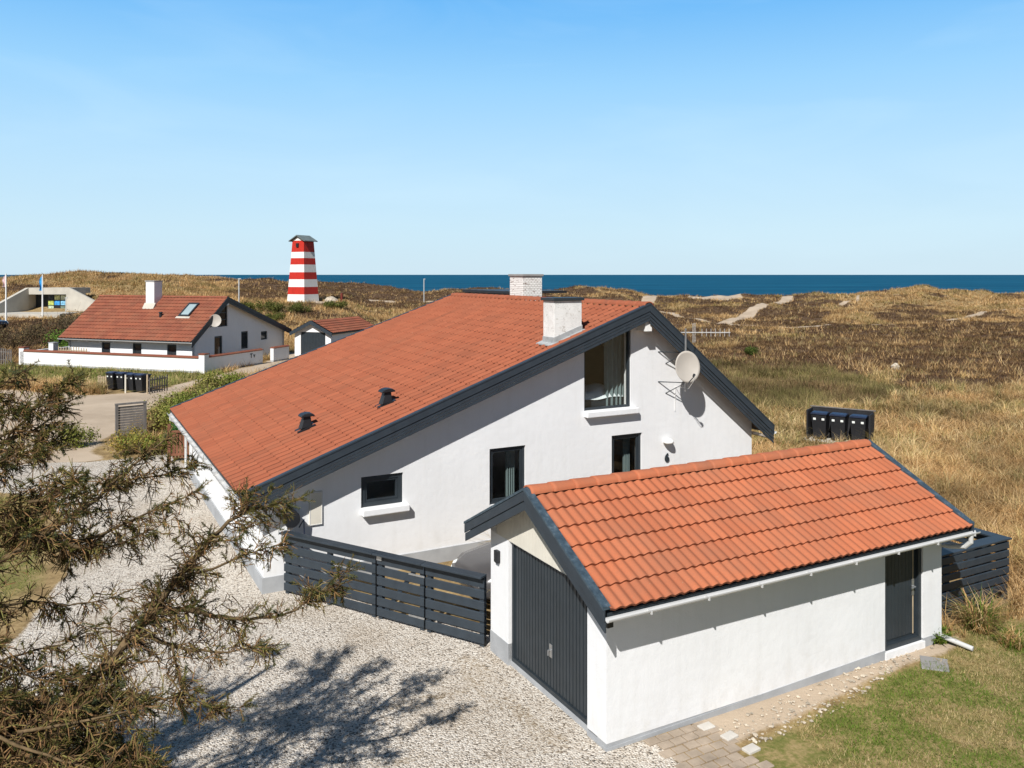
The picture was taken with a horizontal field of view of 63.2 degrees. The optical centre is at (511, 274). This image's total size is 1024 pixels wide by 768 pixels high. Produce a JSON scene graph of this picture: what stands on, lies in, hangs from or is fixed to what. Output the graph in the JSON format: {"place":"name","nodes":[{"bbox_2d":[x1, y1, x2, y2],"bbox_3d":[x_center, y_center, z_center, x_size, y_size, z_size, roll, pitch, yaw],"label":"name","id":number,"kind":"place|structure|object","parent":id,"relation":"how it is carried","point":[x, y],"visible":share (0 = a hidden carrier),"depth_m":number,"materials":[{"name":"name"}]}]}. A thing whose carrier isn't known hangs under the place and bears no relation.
{"place":"outdoors","nodes":[
{"label":"outdoors","id":0,"kind":"place"},
{"bbox_2d":[161,424,188,444],"bbox_3d":[-12.526,6.049,31.913,2.079,0.948,2.142,0,0,0],"label":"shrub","id":1,"kind":"object","parent":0,"point":[175,427],"depth_m":31.66,"materials":[{"name":"green plant"}]},
{"bbox_2d":[0,362,1023,767],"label":"lawn","id":2,"kind":"structure","parent":0,"point":[786,750],"depth_m":12.11,"materials":[{"name":"green plant"}]},
{"bbox_2d":[742,743,760,754],"bbox_3d":[3.268,6.499,11.378,0.220,0.066,0.150,-1,2,-33],"label":"loose paver","id":3,"kind":"object","parent":2,"relation":"on","point":[751,748],"visible":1,"depth_m":11.36,"materials":[{"name":"grey concrete"}]},
{"bbox_2d":[920,655,949,671],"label":"stone slab","id":4,"kind":"structure","parent":2,"relation":"on","point":[928,659],"depth_m":13.88,"materials":[{"name":"grey stone"}]},
{"bbox_2d":[938,633,973,650],"bbox_3d":[7.740,6.405,14.520,0.084,0.153,0.562,0,0,-44],"label":"pipe piece","id":5,"kind":"object","parent":2,"relation":"on","point":[961,644],"visible":1,"depth_m":14.46,"materials":[{"name":"white plastic"}]},
{"bbox_2d":[942,584,1022,634],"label":"grass tussock","id":6,"kind":"object","parent":2,"relation":"on","point":[983,621],"depth_m":15.16,"materials":[{"name":"plant"}]},
{"bbox_2d":[986,620,1023,650],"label":"grass tussock","id":7,"kind":"object","parent":2,"relation":"on","point":[1007,639],"depth_m":14.53,"materials":[{"name":"plant"}]},
{"bbox_2d":[0,269,1023,767],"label":"dune terrain","id":8,"kind":"structure","parent":0,"point":[52,577],"depth_m":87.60,"materials":[{"name":"beige plant"}]},
{"bbox_2d":[2,274,6,320],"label":"flagpole","id":9,"kind":"object","parent":8,"relation":"on","point":[4,280],"visible":0.96,"depth_m":89.96,"materials":[{"name":"white metal"}]},
{"bbox_2d":[0,318,8,327],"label":"parked car","id":10,"kind":"object","parent":8,"relation":"on","point":[5,324],"visible":0.88,"depth_m":86.37,"materials":[{"name":"black paint"}]},
{"bbox_2d":[0,348,11,364],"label":"paling fence","id":11,"kind":"object","parent":8,"relation":"on","point":[3,359],"visible":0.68,"depth_m":59.71,"materials":[{"name":"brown wood"}]},
{"bbox_2d":[0,319,45,348],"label":"shrub","id":12,"kind":"object","parent":8,"relation":"on","point":[11,339],"visible":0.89,"depth_m":72.47,"materials":[{"name":"brown plant"}]},
{"bbox_2d":[39,275,42,317],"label":"flagpole","id":13,"kind":"object","parent":8,"relation":"on","point":[41,283],"visible":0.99,"depth_m":96.94,"materials":[{"name":"white metal"}]},
{"bbox_2d":[0,287,94,317],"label":"concrete building","id":14,"kind":"structure","parent":8,"relation":"on","point":[24,299],"depth_m":103.91,"materials":[{"name":"grey paint"}]},
{"bbox_2d":[25,307,78,345],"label":"shrub","id":15,"kind":"object","parent":8,"relation":"on","point":[53,328],"visible":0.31,"depth_m":72.27,"materials":[{"name":"green plant"}]},
{"bbox_2d":[48,342,58,350],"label":"outbuilding chimney","id":16,"kind":"object","parent":8,"relation":"on","point":[53,345],"visible":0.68,"depth_m":60.83,"materials":[{"name":"white paint"}]},
{"bbox_2d":[44,329,67,346],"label":"shrub","id":17,"kind":"object","parent":8,"relation":"on","point":[61,332],"visible":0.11,"depth_m":67.04,"materials":[{"name":"green plant"}]},
{"bbox_2d":[40,317,71,348],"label":"shrub","id":18,"kind":"object","parent":8,"relation":"on","point":[64,344],"visible":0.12,"depth_m":64.71,"materials":[{"name":"green plant"}]},
{"bbox_2d":[54,312,81,328],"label":"shrub","id":19,"kind":"object","parent":8,"relation":"on","point":[68,318],"visible":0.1,"depth_m":80.17,"materials":[{"name":"green plant"}]},
{"bbox_2d":[54,309,82,327],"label":"shrub","id":20,"kind":"object","parent":8,"relation":"on","point":[66,318],"visible":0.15,"depth_m":85.47,"materials":[{"name":"green plant"}]},
{"bbox_2d":[58,346,86,351],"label":"picket fence","id":21,"kind":"object","parent":8,"relation":"on","point":[71,349],"visible":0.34,"depth_m":60.19,"materials":[{"name":"beige wood"}]},
{"bbox_2d":[98,375,107,389],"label":"paling fence","id":22,"kind":"object","parent":8,"relation":"on","point":[103,378],"visible":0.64,"depth_m":47.35,"materials":[{"name":"beige wood"}]},
{"bbox_2d":[105,371,118,388],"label":"wheelie bin","id":23,"kind":"object","parent":8,"relation":"on","point":[111,380],"visible":0.7,"depth_m":46.94,"materials":[{"name":"black plastic"}]},
{"bbox_2d":[115,372,132,389],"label":"wheelie bin","id":24,"kind":"object","parent":8,"relation":"on","point":[120,377],"visible":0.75,"depth_m":46.63,"materials":[{"name":"black plastic"}]},
{"bbox_2d":[115,401,146,436],"bbox_3d":[-15.132,5.790,33.076,1.180,1.420,0.120,0,0,-38],"label":"timber screen","id":25,"kind":"object","parent":8,"relation":"on","point":[118,414],"visible":0.83,"depth_m":33.06,"materials":[{"name":"grey wood"}]},
{"bbox_2d":[125,373,137,390],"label":"wheelie bin","id":26,"kind":"object","parent":8,"relation":"on","point":[130,381],"visible":0.7,"depth_m":46.08,"materials":[{"name":"black plastic"}]},
{"bbox_2d":[101,423,166,456],"bbox_3d":[-13.843,6.159,30.462,2.321,1.254,2.378,0,0,36],"label":"shrub","id":27,"kind":"object","parent":8,"relation":"on","point":[118,446],"visible":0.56,"depth_m":30.29,"materials":[{"name":"green plant"}]},
{"bbox_2d":[116,430,178,454],"bbox_3d":[-13.129,6.031,30.197,2.400,1.218,1.882,0,0,0],"label":"shrub","id":28,"kind":"object","parent":8,"relation":"on","point":[149,442],"visible":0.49,"depth_m":29.99,"materials":[{"name":"green plant"}]},
{"bbox_2d":[18,345,288,373],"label":"garden wall","id":29,"kind":"structure","parent":8,"relation":"on","point":[203,362],"depth_m":57.42,"materials":[{"name":"white paint"}]},
{"bbox_2d":[143,429,171,441],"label":"grass tussock","id":30,"kind":"object","parent":8,"relation":"on","point":[159,434],"depth_m":31.45,"materials":[{"name":"beige plant"}]},
{"bbox_2d":[144,387,196,433],"bbox_3d":[-14.053,5.912,34.681,2.896,2.136,4.367,0,0,0],"label":"shrub","id":31,"kind":"object","parent":8,"relation":"on","point":[162,412],"visible":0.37,"depth_m":34.42,"materials":[{"name":"green plant"}]},
{"bbox_2d":[57,281,291,355],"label":"neighbour house","id":32,"kind":"structure","parent":8,"relation":"on","point":[153,320],"depth_m":60.10,"materials":[{"name":"white paint"}]},
{"bbox_2d":[102,342,109,352],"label":"window","id":33,"kind":"structure","parent":32,"relation":"in","point":[105,345],"depth_m":59.55,"materials":[{"name":"black glass"}]},
{"bbox_2d":[133,343,140,353],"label":"window","id":34,"kind":"structure","parent":32,"relation":"in","point":[136,346],"depth_m":58.64,"materials":[{"name":"black glass"}]},
{"bbox_2d":[168,344,175,354],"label":"window","id":35,"kind":"structure","parent":32,"relation":"in","point":[171,348],"depth_m":57.66,"materials":[{"name":"black glass"}]},
{"bbox_2d":[210,314,220,326],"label":"satellite dish","id":36,"kind":"object","parent":32,"relation":"attached to","point":[216,321],"visible":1,"depth_m":58.43,"materials":[{"name":"grey paint"}]},
{"bbox_2d":[214,336,221,353],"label":"door","id":37,"kind":"structure","parent":32,"relation":"in","point":[217,339],"depth_m":59.64,"materials":[{"name":"grey paint"}]},
{"bbox_2d":[217,306,226,326],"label":"window","id":38,"kind":"structure","parent":32,"relation":"in","point":[223,315],"depth_m":60.24,"materials":[{"name":"black glass"}]},
{"bbox_2d":[241,331,246,348],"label":"window","id":39,"kind":"structure","parent":32,"relation":"in","point":[244,333],"depth_m":62.41,"materials":[{"name":"black glass"}]},
{"bbox_2d":[261,331,266,339],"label":"window","id":40,"kind":"structure","parent":32,"relation":"in","point":[263,333],"depth_m":64.74,"materials":[{"name":"black glass"}]},
{"bbox_2d":[167,424,188,460],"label":"timber gate","id":41,"kind":"structure","parent":8,"relation":"on","point":[173,454],"depth_m":28.96,"materials":[{"name":"red wood"}]},
{"bbox_2d":[0,358,364,767],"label":"spruce tree","id":42,"kind":"object","parent":8,"relation":"on","point":[38,731],"visible":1,"depth_m":8.21,"materials":[{"name":"green plant"}]},
{"bbox_2d":[151,383,221,427],"bbox_3d":[-13.680,5.787,36.054,4.222,2.299,3.267,0,0,-37],"label":"shrub","id":43,"kind":"object","parent":8,"relation":"on","point":[175,401],"visible":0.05,"depth_m":35.30,"materials":[{"name":"green plant"}]},
{"bbox_2d":[176,380,220,397],"bbox_3d":[-14.490,6.117,39.456,3.415,2.125,3.301,0,0,0],"label":"shrub","id":44,"kind":"object","parent":8,"relation":"on","point":[200,389],"visible":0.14,"depth_m":39.45,"materials":[{"name":"green plant"}]},
{"bbox_2d":[193,369,246,389],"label":"shrub","id":45,"kind":"object","parent":8,"relation":"on","point":[209,378],"visible":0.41,"depth_m":43.92,"materials":[{"name":"green plant"}]},
{"bbox_2d":[238,278,240,301],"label":"lamp post","id":46,"kind":"object","parent":8,"relation":"on","point":[239,289],"visible":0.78,"depth_m":99.94,"materials":[{"name":"metal"}]},
{"bbox_2d":[241,300,254,309],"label":"shrub","id":47,"kind":"object","parent":8,"relation":"on","point":[247,303],"visible":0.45,"depth_m":98.27,"materials":[{"name":"green plant"}]},
{"bbox_2d":[251,299,283,312],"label":"shrub","id":48,"kind":"object","parent":8,"relation":"on","point":[269,306],"visible":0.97,"depth_m":97.28,"materials":[{"name":"green plant"}]},
{"bbox_2d":[255,310,286,321],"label":"shrub","id":49,"kind":"object","parent":8,"relation":"on","point":[274,315],"visible":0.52,"depth_m":90.72,"materials":[{"name":"green plant"}]},
{"bbox_2d":[280,301,312,312],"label":"shrub","id":50,"kind":"object","parent":8,"relation":"on","point":[297,307],"visible":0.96,"depth_m":96.87,"materials":[{"name":"green plant"}]},
{"bbox_2d":[287,235,318,301],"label":"beacon tower","id":51,"kind":"structure","parent":8,"relation":"on","point":[303,285],"depth_m":109.09,"materials":[{"name":"white paint"}]},
{"bbox_2d":[289,316,372,355],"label":"garage","id":52,"kind":"structure","parent":8,"relation":"on","point":[310,335],"depth_m":66.10,"materials":[{"name":"white paint"}]},
{"bbox_2d":[301,332,324,353],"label":"garage door","id":53,"kind":"structure","parent":52,"relation":"in","point":[310,341],"depth_m":65.87,"materials":[{"name":"grey paint"}]},
{"bbox_2d":[325,296,338,302],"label":"boulder","id":54,"kind":"object","parent":8,"relation":"on","point":[330,298],"visible":0.65,"depth_m":108.40,"materials":[{"name":"stone"}]},
{"bbox_2d":[323,299,347,308],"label":"shrub","id":55,"kind":"object","parent":8,"relation":"on","point":[338,304],"visible":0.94,"depth_m":100.84,"materials":[{"name":"green plant"}]},
{"bbox_2d":[0,454,678,767],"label":"gravel drive","id":56,"kind":"structure","parent":8,"relation":"on","point":[339,686],"depth_m":13.20,"materials":[{"name":"grey gravel"}]},
{"bbox_2d":[279,530,377,617],"bbox_3d":[-3.623,5.865,16.353,2.435,1.270,0.240,0,0,31],"label":"slat fence","id":57,"kind":"object","parent":56,"relation":"on","point":[330,547],"visible":0.77,"depth_m":16.31,"materials":[{"name":"grey wood"}]},
{"bbox_2d":[372,551,426,630],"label":"slat gate","id":58,"kind":"structure","parent":57,"relation":"attached to","point":[413,566],"depth_m":15.41,"materials":[{"name":"grey wood"}]},
{"bbox_2d":[421,561,486,646],"bbox_3d":[-1.037,5.865,14.801,1.293,1.270,0.240,0,0,31],"label":"gate","id":59,"kind":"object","parent":56,"relation":"on","point":[455,574],"visible":1,"depth_m":14.78,"materials":[{"name":"grey wood"}]},
{"bbox_2d":[451,542,490,600],"bbox_3d":[0.906,5.759,17.364,4.270,1.482,1.940,0,0,-28],"label":"parked car","id":60,"kind":"object","parent":8,"relation":"on","point":[477,559],"visible":0.08,"depth_m":16.64,"materials":[{"name":"paint"}]},
{"bbox_2d":[167,274,776,593],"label":"house","id":61,"kind":"structure","parent":8,"relation":"on","point":[400,434],"depth_m":20.51,"materials":[{"name":"white plaster"},{"name":"red clay tile"},{"name":"dark glass"}]},
{"bbox_2d":[281,505,304,566],"bbox_3d":[-4.484,5.430,17.114,0.464,1.359,0.280,0,0,-28],"label":"hose reel","id":62,"kind":"object","parent":61,"relation":"attached to","point":[291,523],"visible":0.74,"depth_m":16.99,"materials":[{"name":"black plastic"}]},
{"bbox_2d":[309,491,322,525],"bbox_3d":[-4.112,4.900,17.450,0.280,0.700,0.041,0,0,-28],"label":"meter cabinet","id":63,"kind":"object","parent":61,"relation":"attached to","point":[316,513],"visible":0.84,"depth_m":17.44,"materials":[{"name":"beige metal"}]},
{"bbox_2d":[361,473,409,516],"bbox_3d":[-2.782,4.785,18.174,1.070,0.821,0.310,0,0,-28],"label":"window","id":64,"kind":"structure","parent":61,"relation":"in","point":[401,507],"depth_m":18.15,"materials":[{"name":"grey paint"}]},
{"bbox_2d":[490,445,523,503],"bbox_3d":[-0.146,4.725,19.723,0.952,1.302,0.090,0,0,-28],"label":"window","id":65,"kind":"structure","parent":61,"relation":"in","point":[521,448],"depth_m":19.77,"materials":[{"name":"grey paint"}]},
{"bbox_2d":[505,450,514,496],"bbox_3d":[-0.042,5.200,20.182,0.260,2.400,0.080,0,0,-28],"label":"curtain","id":66,"kind":"object","parent":61,"relation":"hanging from","point":[509,472],"visible":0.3,"depth_m":20.17,"materials":[{"name":"grey fabric"}]},
{"bbox_2d":[585,383,623,407],"bbox_3d":[1.825,3.186,22.303,1.560,0.628,1.980,0,0,-28],"label":"bed","id":67,"kind":"object","parent":61,"relation":"in","point":[595,395],"visible":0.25,"depth_m":21.53,"materials":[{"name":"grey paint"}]},
{"bbox_2d":[584,327,638,417],"bbox_3d":[2.485,2.375,21.018,1.580,2.341,0.310,0,0,-28],"label":"window","id":68,"kind":"structure","parent":61,"relation":"in","point":[595,413],"depth_m":21.10,"materials":[{"name":"grey paint"}]},
{"bbox_2d":[604,334,623,405],"bbox_3d":[2.651,2.595,21.658,0.620,2.090,0.080,0,0,-28],"label":"curtain","id":69,"kind":"object","parent":61,"relation":"hanging from","point":[614,365],"visible":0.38,"depth_m":21.68,"materials":[{"name":"grey fabric"}]},
{"bbox_2d":[622,438,629,471],"bbox_3d":[3.003,5.200,21.848,0.220,2.400,0.080,0,0,-28],"label":"curtain","id":70,"kind":"object","parent":61,"relation":"hanging from","point":[625,454],"depth_m":21.82,"materials":[{"name":"grey fabric"}]},
{"bbox_2d":[612,433,639,472],"bbox_3d":[2.890,5.230,21.373,0.942,2.292,0.090,0,0,-28],"label":"door","id":71,"kind":"structure","parent":61,"relation":"in","point":[637,435],"depth_m":21.52,"materials":[{"name":"grey paint"}]},
{"bbox_2d":[663,438,673,443],"bbox_3d":[4.104,4.365,21.807,0.280,0.150,0.280,0,0,-28],"label":"wall lamp","id":72,"kind":"object","parent":61,"relation":"attached to","point":[668,441],"visible":1,"depth_m":21.72,"materials":[{"name":"white paint"}]},
{"bbox_2d":[658,337,699,393],"bbox_3d":[4.384,2.610,21.505,0.577,1.980,1.152,0,0,-43],"label":"satellite dish","id":73,"kind":"object","parent":61,"relation":"attached to","point":[687,365],"visible":1,"depth_m":21.43,"materials":[{"name":"grey paint"}]},
{"bbox_2d":[681,323,729,342],"bbox_3d":[5.006,1.540,21.562,1.267,0.560,0.194,0,0,-4],"label":"television antenna","id":74,"kind":"object","parent":61,"relation":"attached to","point":[694,332],"visible":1,"depth_m":21.53,"materials":[{"name":"metal"}]},
{"bbox_2d":[0,273,1023,440],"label":"heather","id":75,"kind":"object","parent":8,"relation":"on","point":[1020,355],"visible":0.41,"depth_m":87.09,"materials":[{"name":"brown plant"}]},
{"bbox_2d":[464,439,980,751],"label":"garage","id":76,"kind":"structure","parent":8,"relation":"on","point":[630,607],"depth_m":12.95,"materials":[{"name":"white paint"}]},
{"bbox_2d":[494,549,499,563],"bbox_3d":[-0.254,4.786,14.124,0.070,0.212,0.120,0,0,-28],"label":"wall lamp","id":77,"kind":"object","parent":76,"relation":"attached to","point":[496,556],"visible":1,"depth_m":14.08,"materials":[{"name":"black plastic"}]},
{"bbox_2d":[512,543,586,724],"bbox_3d":[0.568,5.427,12.830,0.112,2.005,2.350,0,0,-28],"label":"garage door","id":78,"kind":"structure","parent":76,"relation":"in","point":[549,615],"depth_m":12.83,"materials":[{"name":"grey paint"}]},
{"bbox_2d":[885,548,920,650],"bbox_3d":[6.694,5.490,14.346,0.980,1.820,0.130,0,0,-28],"label":"door","id":79,"kind":"structure","parent":76,"relation":"in","point":[902,571],"depth_m":14.39,"materials":[{"name":"grey paint"}]},
{"bbox_2d":[743,345,758,355],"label":"shrub","id":80,"kind":"object","parent":8,"relation":"on","point":[748,350],"visible":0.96,"depth_m":65.59,"materials":[{"name":"green plant"}]},
{"bbox_2d":[706,356,906,409],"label":"scrub","id":81,"kind":"object","parent":8,"relation":"on","point":[774,390],"visible":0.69,"depth_m":47.81,"materials":[{"name":"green plant"}]},
{"bbox_2d":[719,647,932,743],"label":"rubble stones","id":82,"kind":"object","parent":8,"relation":"on","point":[889,667],"visible":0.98,"depth_m":12.60,"materials":[{"name":"beige stone"}]},
{"bbox_2d":[805,405,875,442],"bbox_3d":[12.767,5.905,32.450,2.600,1.275,1.120,0,0,33],"label":"bin shelter","id":83,"kind":"object","parent":8,"relation":"on","point":[850,411],"visible":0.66,"depth_m":32.78,"materials":[{"name":"black wood"}]},
{"bbox_2d":[810,410,829,437],"bbox_3d":[12.211,5.934,32.915,0.600,1.092,0.835,0,0,33],"label":"wheelie bin","id":84,"kind":"object","parent":83,"relation":"on","point":[820,421],"visible":0.91,"depth_m":32.65,"materials":[{"name":"black plastic"}]},
{"bbox_2d":[829,412,848,439],"bbox_3d":[12.798,5.934,32.534,0.600,1.092,0.835,0,0,33],"label":"wheelie bin","id":85,"kind":"object","parent":83,"relation":"on","point":[839,422],"visible":0.95,"depth_m":32.27,"materials":[{"name":"black plastic"}]},
{"bbox_2d":[849,414,868,439],"bbox_3d":[13.419,5.934,32.131,0.600,1.092,0.835,0,0,33],"label":"wheelie bin","id":86,"kind":"object","parent":83,"relation":"on","point":[859,425],"visible":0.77,"depth_m":31.86,"materials":[{"name":"black plastic"}]},
{"bbox_2d":[891,363,899,368],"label":"boulder","id":87,"kind":"object","parent":8,"relation":"on","point":[894,364],"visible":0.59,"depth_m":55.46,"materials":[{"name":"stone"}]},
{"bbox_2d":[932,624,959,644],"bbox_3d":[7.475,6.362,14.825,0.847,0.317,0.910,0,0,0],"label":"leafy plant","id":88,"kind":"object","parent":8,"relation":"on","point":[939,640],"visible":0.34,"depth_m":14.63,"materials":[{"name":"green plant"}]},
{"bbox_2d":[942,527,1011,617],"bbox_3d":[8.062,5.883,17.107,2.980,1.235,2.650,0,0,-28],"label":"slat enclosure","id":89,"kind":"object","parent":8,"relation":"on","point":[979,557],"visible":0.5,"depth_m":16.22,"materials":[{"name":"grey wood"}]},
{"bbox_2d":[0,275,1023,296],"bbox_3d":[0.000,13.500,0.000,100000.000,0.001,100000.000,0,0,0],"label":"sea","id":90,"kind":"structure","parent":0,"point":[696,285],"depth_m":1411.13,"materials":[{"name":"liquid"}]},
{"bbox_2d":[0,294,1023,743],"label":"sand road","id":91,"kind":"structure","parent":0,"point":[96,412],"depth_m":29.74,"materials":[{"name":"beige sand"}]},
{"bbox_2d":[52,421,100,448],"bbox_3d":[-16.548,6.091,31.382,1.908,1.331,1.276,0,0,-22],"label":"shrub","id":92,"kind":"object","parent":91,"relation":"on","point":[83,433],"visible":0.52,"depth_m":31.41,"materials":[{"name":"green plant"}]},
{"bbox_2d":[134,373,151,391],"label":"wheelie bin","id":93,"kind":"object","parent":91,"relation":"on","point":[140,380],"visible":0.92,"depth_m":45.81,"materials":[{"name":"black plastic"}]},
{"bbox_2d":[146,374,147,393],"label":"wooden post","id":94,"kind":"object","parent":91,"relation":"on","point":[147,384],"visible":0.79,"depth_m":45.51,"materials":[{"name":"beige wood"}]},
{"bbox_2d":[148,375,167,393],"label":"paling fence","id":95,"kind":"object","parent":91,"relation":"on","point":[159,386],"visible":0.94,"depth_m":46.16,"materials":[{"name":"grey wood"}]},
{"bbox_2d":[0,0,1023,274],"label":"sky","id":96,"kind":"structure","parent":0,"point":[195,137],"materials":[{"name":"blue"}]},
{"bbox_2d":[644,722,773,767],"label":"paving","id":97,"kind":"structure","parent":0,"point":[689,734],"depth_m":11.37,"materials":[{"name":"beige concrete"}]},
{"bbox_2d":[697,721,714,730],"bbox_3d":[2.785,6.499,11.936,0.220,0.066,0.150,-1,2,-28],"label":"loose paver","id":98,"kind":"object","parent":97,"relation":"on","point":[708,725],"visible":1,"depth_m":11.91,"materials":[{"name":"grey concrete"}]},
{"bbox_2d":[720,730,738,740],"bbox_3d":[3.052,6.499,11.694,0.220,0.066,0.150,-1,2,-35],"label":"loose paver","id":99,"kind":"object","parent":97,"relation":"on","point":[729,735],"visible":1,"depth_m":11.68,"materials":[{"name":"grey concrete"}]}
]}

